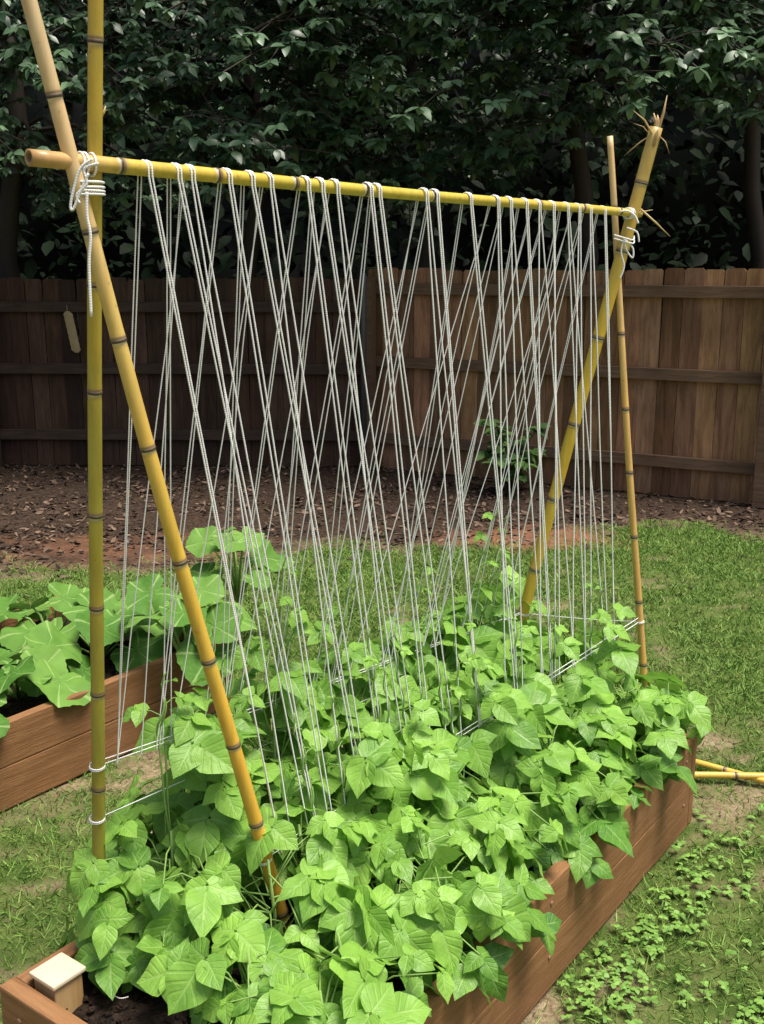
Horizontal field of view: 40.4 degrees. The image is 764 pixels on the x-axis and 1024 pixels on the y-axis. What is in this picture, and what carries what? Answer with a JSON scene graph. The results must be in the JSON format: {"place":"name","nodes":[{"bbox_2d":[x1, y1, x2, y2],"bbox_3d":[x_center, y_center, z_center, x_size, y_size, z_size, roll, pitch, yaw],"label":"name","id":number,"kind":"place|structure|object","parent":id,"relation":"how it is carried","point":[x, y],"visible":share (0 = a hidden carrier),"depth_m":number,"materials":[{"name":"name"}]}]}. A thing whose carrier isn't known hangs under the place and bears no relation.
{"place":"outdoors","nodes":[
{"label":"outdoors","id":0,"kind":"place"},
{"bbox_2d":[0,384,763,1023],"bbox_3d":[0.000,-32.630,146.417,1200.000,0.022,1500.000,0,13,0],"label":"ground","id":1,"kind":"structure","parent":0,"point":[670,510],"depth_m":5.38,"materials":[{"name":"green plant"}]},
{"bbox_2d":[0,0,200,426],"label":"broadleaf tree","id":2,"kind":"object","parent":1,"relation":"on","point":[16,129],"visible":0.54,"depth_m":8.54,"materials":[{"name":"green plant"}]},
{"bbox_2d":[0,596,232,811],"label":"raised bed","id":3,"kind":"object","parent":1,"relation":"on","point":[44,747],"visible":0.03,"depth_m":3.42,"materials":[{"name":"brown wood"}]},
{"bbox_2d":[0,614,182,717],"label":"garden soil","id":4,"kind":"structure","parent":3,"relation":"in","point":[10,707],"depth_m":3.75,"materials":[{"name":"black soil"}]},
{"bbox_2d":[0,665,51,737],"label":"squash plant","id":5,"kind":"object","parent":4,"relation":"on","point":[4,725],"visible":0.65,"depth_m":3.31,"materials":[{"name":"green plant"}]},
{"bbox_2d":[0,620,90,707],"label":"squash plant","id":6,"kind":"object","parent":4,"relation":"on","point":[51,650],"visible":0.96,"depth_m":3.52,"materials":[{"name":"green plant"}]},
{"bbox_2d":[0,582,117,663],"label":"squash plant","id":7,"kind":"object","parent":4,"relation":"on","point":[73,603],"visible":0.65,"depth_m":4.02,"materials":[{"name":"green plant"}]},
{"bbox_2d":[23,609,166,672],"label":"squash plant","id":8,"kind":"object","parent":4,"relation":"on","point":[77,626],"visible":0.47,"depth_m":3.81,"materials":[{"name":"green plant"}]},
{"bbox_2d":[112,587,207,640],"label":"squash plant","id":9,"kind":"object","parent":4,"relation":"on","point":[155,630],"visible":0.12,"depth_m":3.91,"materials":[{"name":"green plant"}]},
{"bbox_2d":[120,574,257,686],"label":"squash plant","id":10,"kind":"object","parent":4,"relation":"on","point":[207,593],"visible":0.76,"depth_m":3.64,"materials":[{"name":"green plant"}]},
{"bbox_2d":[185,526,294,602],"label":"squash plant","id":11,"kind":"object","parent":4,"relation":"on","point":[195,542],"visible":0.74,"depth_m":4.48,"materials":[{"name":"green plant"}]},
{"bbox_2d":[0,277,360,466],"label":"wooden fence","id":12,"kind":"object","parent":1,"relation":"on","point":[24,437],"visible":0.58,"depth_m":8.74,"materials":[{"name":"brown wood"}]},
{"bbox_2d":[63,305,80,352],"bbox_3d":[-2.573,-1.519,8.610,0.119,0.392,0.041,4,14,18],"label":"hanging strip","id":13,"kind":"object","parent":12,"relation":"hanging from","point":[71,330],"visible":1,"depth_m":8.61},
{"bbox_2d":[5,0,450,396],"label":"broadleaf tree","id":14,"kind":"object","parent":1,"relation":"on","point":[257,138],"visible":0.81,"depth_m":7.92,"materials":[{"name":"green plant"}]},
{"bbox_2d":[0,727,696,1023],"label":"raised bed","id":15,"kind":"object","parent":1,"relation":"on","point":[48,990],"visible":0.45,"depth_m":2.40,"materials":[{"name":"brown wood"}]},
{"bbox_2d":[21,0,669,932],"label":"bamboo trellis","id":16,"kind":"object","parent":15,"relation":"on","point":[89,168],"visible":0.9,"depth_m":2.13,"materials":[{"name":"yellow wood"}]},
{"bbox_2d":[66,738,641,1023],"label":"garden soil","id":17,"kind":"structure","parent":15,"relation":"in","point":[136,1006],"depth_m":2.06,"materials":[{"name":"black soil"}]},
{"bbox_2d":[56,856,168,1000],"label":"bean plant","id":18,"kind":"object","parent":17,"relation":"on","point":[110,972],"visible":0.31,"depth_m":2.10,"materials":[{"name":"green plant"}]},
{"bbox_2d":[70,671,264,997],"bbox_3d":[-0.472,0.651,2.179,0.445,0.649,0.422,8,15,30],"label":"bean plant","id":19,"kind":"object","parent":17,"relation":"on","point":[103,915],"visible":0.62,"depth_m":2.14,"materials":[{"name":"green plant"}]},
{"bbox_2d":[106,771,266,914],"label":"bean plant","id":20,"kind":"object","parent":17,"relation":"on","point":[132,793],"visible":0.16,"depth_m":2.33,"materials":[{"name":"green plant"}]},
{"bbox_2d":[121,843,292,993],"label":"bean plant","id":21,"kind":"object","parent":17,"relation":"on","point":[200,902],"visible":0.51,"depth_m":2.07,"materials":[{"name":"green plant"}]},
{"bbox_2d":[133,627,309,873],"bbox_3d":[-0.323,0.577,2.350,0.457,0.713,0.413,0,13,0],"label":"bean plant","id":22,"kind":"object","parent":17,"relation":"on","point":[227,814],"visible":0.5,"depth_m":2.25,"materials":[{"name":"green plant"}]},
{"bbox_2d":[136,917,343,1023],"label":"bean plant","id":23,"kind":"object","parent":17,"relation":"on","point":[193,976],"visible":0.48,"depth_m":1.91,"materials":[{"name":"green plant"}]},
{"bbox_2d":[178,826,337,972],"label":"bean plant","id":24,"kind":"object","parent":17,"relation":"on","point":[231,945],"visible":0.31,"depth_m":2.04,"materials":[{"name":"green plant"}]},
{"bbox_2d":[205,541,341,853],"bbox_3d":[-0.244,0.486,2.398,0.486,0.870,0.407,0,13,0],"label":"bean plant","id":25,"kind":"object","parent":17,"relation":"on","point":[323,702],"visible":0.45,"depth_m":2.36,"materials":[{"name":"green plant"}]},
{"bbox_2d":[201,713,406,926],"bbox_3d":[-0.141,0.692,2.194,0.417,0.562,0.418,-9,16,-35],"label":"bean plant","id":26,"kind":"object","parent":17,"relation":"on","point":[326,847],"visible":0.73,"depth_m":2.13,"materials":[{"name":"green plant"}]},
{"bbox_2d":[229,573,380,807],"bbox_3d":[-0.178,0.508,2.570,0.452,0.747,0.447,2,13,10],"label":"bean plant","id":27,"kind":"object","parent":17,"relation":"on","point":[325,731],"visible":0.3,"depth_m":2.50,"materials":[{"name":"green plant"}]},
{"bbox_2d":[202,933,424,1023],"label":"bean plant","id":28,"kind":"object","parent":17,"relation":"on","point":[360,999],"visible":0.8,"depth_m":1.82,"materials":[{"name":"green plant"}]},
{"bbox_2d":[240,880,454,1023],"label":"bean plant","id":29,"kind":"object","parent":17,"relation":"on","point":[412,948],"visible":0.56,"depth_m":1.97,"materials":[{"name":"green plant"}]},
{"bbox_2d":[271,642,428,783],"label":"bean plant","id":30,"kind":"object","parent":17,"relation":"on","point":[364,719],"visible":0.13,"depth_m":2.67,"materials":[{"name":"green plant"}]},
{"bbox_2d":[291,694,441,876],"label":"bean plant","id":31,"kind":"object","parent":17,"relation":"on","point":[388,775],"visible":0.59,"depth_m":2.26,"materials":[{"name":"green plant"}]},
{"bbox_2d":[342,551,449,752],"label":"bean plant","id":32,"kind":"object","parent":17,"relation":"on","point":[410,661],"visible":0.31,"depth_m":2.75,"materials":[{"name":"green plant"}]},
{"bbox_2d":[299,846,497,1008],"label":"bean plant","id":33,"kind":"object","parent":17,"relation":"on","point":[450,933],"visible":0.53,"depth_m":2.02,"materials":[{"name":"green plant"}]},
{"bbox_2d":[328,628,487,866],"bbox_3d":[0.028,0.574,2.420,0.412,0.688,0.431,11,17,38],"label":"bean plant","id":34,"kind":"object","parent":17,"relation":"on","point":[418,749],"visible":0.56,"depth_m":2.36,"materials":[{"name":"green plant"}]},
{"bbox_2d":[345,660,501,861],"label":"bean plant","id":35,"kind":"object","parent":17,"relation":"on","point":[463,756],"visible":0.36,"depth_m":2.50,"materials":[{"name":"green plant"}]},
{"bbox_2d":[365,608,498,720],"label":"bean plant","id":36,"kind":"object","parent":17,"relation":"on","point":[447,640],"visible":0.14,"depth_m":2.88,"materials":[{"name":"green plant"}]},
{"bbox_2d":[347,805,556,1002],"bbox_3d":[0.137,0.816,2.239,0.429,0.299,0.433,-10,16,-36],"label":"bean plant","id":37,"kind":"object","parent":17,"relation":"on","point":[483,904],"visible":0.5,"depth_m":2.12,"materials":[{"name":"green plant"}]},
{"bbox_2d":[368,790,561,955],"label":"bean plant","id":38,"kind":"object","parent":17,"relation":"on","point":[509,829],"visible":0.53,"depth_m":2.26,"materials":[{"name":"green plant"}]},
{"bbox_2d":[425,495,506,770],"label":"bean plant","id":39,"kind":"object","parent":17,"relation":"on","point":[485,643],"visible":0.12,"depth_m":2.91,"materials":[{"name":"green plant"}]},
{"bbox_2d":[423,516,549,671],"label":"bean plant","id":40,"kind":"object","parent":17,"relation":"on","point":[490,610],"visible":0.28,"depth_m":3.07,"materials":[{"name":"green plant"}]},
{"bbox_2d":[417,642,557,771],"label":"bean plant","id":41,"kind":"object","parent":17,"relation":"on","point":[529,676],"visible":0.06,"depth_m":2.78,"materials":[{"name":"green plant"}]},
{"bbox_2d":[421,604,575,796],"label":"bean plant","id":42,"kind":"object","parent":17,"relation":"on","point":[505,703],"visible":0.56,"depth_m":2.57,"materials":[{"name":"green plant"}]},
{"bbox_2d":[423,769,579,879],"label":"bean plant","id":43,"kind":"object","parent":17,"relation":"on","point":[517,802],"visible":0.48,"depth_m":2.38,"materials":[{"name":"green plant"}]},
{"bbox_2d":[456,565,571,673],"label":"bean plant","id":44,"kind":"object","parent":17,"relation":"on","point":[533,608],"visible":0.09,"depth_m":3.28,"materials":[{"name":"green plant"}]},
{"bbox_2d":[480,603,610,759],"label":"bean plant","id":45,"kind":"object","parent":17,"relation":"on","point":[575,687],"visible":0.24,"depth_m":2.80,"materials":[{"name":"green plant"}]},
{"bbox_2d":[466,731,633,888],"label":"bean plant","id":46,"kind":"object","parent":17,"relation":"on","point":[557,759],"visible":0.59,"depth_m":2.51,"materials":[{"name":"green plant"}]},
{"bbox_2d":[503,632,619,734],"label":"bean plant","id":47,"kind":"object","parent":17,"relation":"on","point":[530,644],"visible":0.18,"depth_m":3.00,"materials":[{"name":"green plant"}]},
{"bbox_2d":[480,603,652,847],"bbox_3d":[0.469,0.546,2.680,0.442,0.622,0.456,5,14,22],"label":"bean plant","id":48,"kind":"object","parent":17,"relation":"on","point":[589,778],"visible":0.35,"depth_m":2.63,"materials":[{"name":"green plant"}]},
{"bbox_2d":[519,577,640,705],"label":"bean plant","id":49,"kind":"object","parent":17,"relation":"on","point":[626,659],"visible":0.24,"depth_m":2.98,"materials":[{"name":"green plant"}]},
{"bbox_2d":[521,692,650,809],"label":"bean plant","id":50,"kind":"object","parent":17,"relation":"on","point":[591,718],"visible":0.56,"depth_m":2.74,"materials":[{"name":"green plant"}]},
{"bbox_2d":[564,582,691,790],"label":"bean plant","id":51,"kind":"object","parent":17,"relation":"on","point":[667,737],"visible":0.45,"depth_m":2.89,"materials":[{"name":"green plant"}]},
{"bbox_2d":[575,661,693,761],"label":"bean plant","id":52,"kind":"object","parent":17,"relation":"on","point":[643,706],"visible":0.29,"depth_m":2.95,"materials":[{"name":"green plant"}]},
{"bbox_2d":[623,671,719,795],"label":"bean plant","id":53,"kind":"object","parent":17,"relation":"on","point":[694,708],"visible":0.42,"depth_m":2.95,"materials":[{"name":"green plant"}]},
{"bbox_2d":[360,272,366,474],"bbox_3d":[-0.148,-1.101,8.421,0.056,1.640,0.056,0,13,0],"label":"metal post","id":54,"kind":"object","parent":1,"relation":"on","point":[363,388],"visible":0.72,"depth_m":8.38,"materials":[{"name":"black metal"}]},
{"bbox_2d":[0,0,763,423],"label":"woodland","id":55,"kind":"object","parent":1,"relation":"on","point":[700,218],"visible":0.17,"depth_m":14.10,"materials":[{"name":"green plant"}]},
{"bbox_2d":[0,517,763,1023],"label":"grass","id":56,"kind":"structure","parent":1,"relation":"on","point":[718,685],"depth_m":4.91,"materials":[{"name":"green plant"}]},
{"bbox_2d":[0,455,763,598],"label":"leaf litter","id":57,"kind":"object","parent":1,"relation":"on","point":[408,491],"visible":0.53,"depth_m":7.31,"materials":[{"name":"brown plant"}]},
{"bbox_2d":[179,0,652,268],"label":"broadleaf tree","id":58,"kind":"object","parent":1,"relation":"on","point":[421,18],"visible":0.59,"depth_m":8.14,"materials":[{"name":"green plant"}]},
{"bbox_2d":[473,419,550,493],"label":"leafy shrub","id":59,"kind":"object","parent":1,"relation":"on","point":[488,455],"visible":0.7,"depth_m":7.71,"materials":[{"name":"green plant"}]},
{"bbox_2d":[366,268,763,508],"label":"wooden fence","id":60,"kind":"object","parent":1,"relation":"on","point":[697,295],"visible":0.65,"depth_m":7.82,"materials":[{"name":"brown wood"}]},
{"bbox_2d":[415,0,763,345],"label":"broadleaf tree","id":61,"kind":"object","parent":1,"relation":"on","point":[572,109],"visible":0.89,"depth_m":7.52,"materials":[{"name":"green plant"}]},
{"bbox_2d":[558,803,763,1023],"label":"clover","id":62,"kind":"object","parent":1,"relation":"on","point":[630,1006],"visible":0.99,"depth_m":2.54,"materials":[{"name":"green plant"}]},
{"bbox_2d":[606,0,763,432],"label":"broadleaf tree","id":63,"kind":"object","parent":1,"relation":"on","point":[752,193],"visible":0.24,"depth_m":9.55,"materials":[{"name":"green plant"}]},
{"bbox_2d":[694,772,763,778],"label":"bamboo cane","id":64,"kind":"object","parent":1,"relation":"on","point":[731,775],"visible":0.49,"depth_m":3.42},
{"bbox_2d":[695,759,763,783],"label":"bamboo cane","id":65,"kind":"object","parent":1,"relation":"on","point":[710,766],"visible":0.51,"depth_m":3.48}
]}

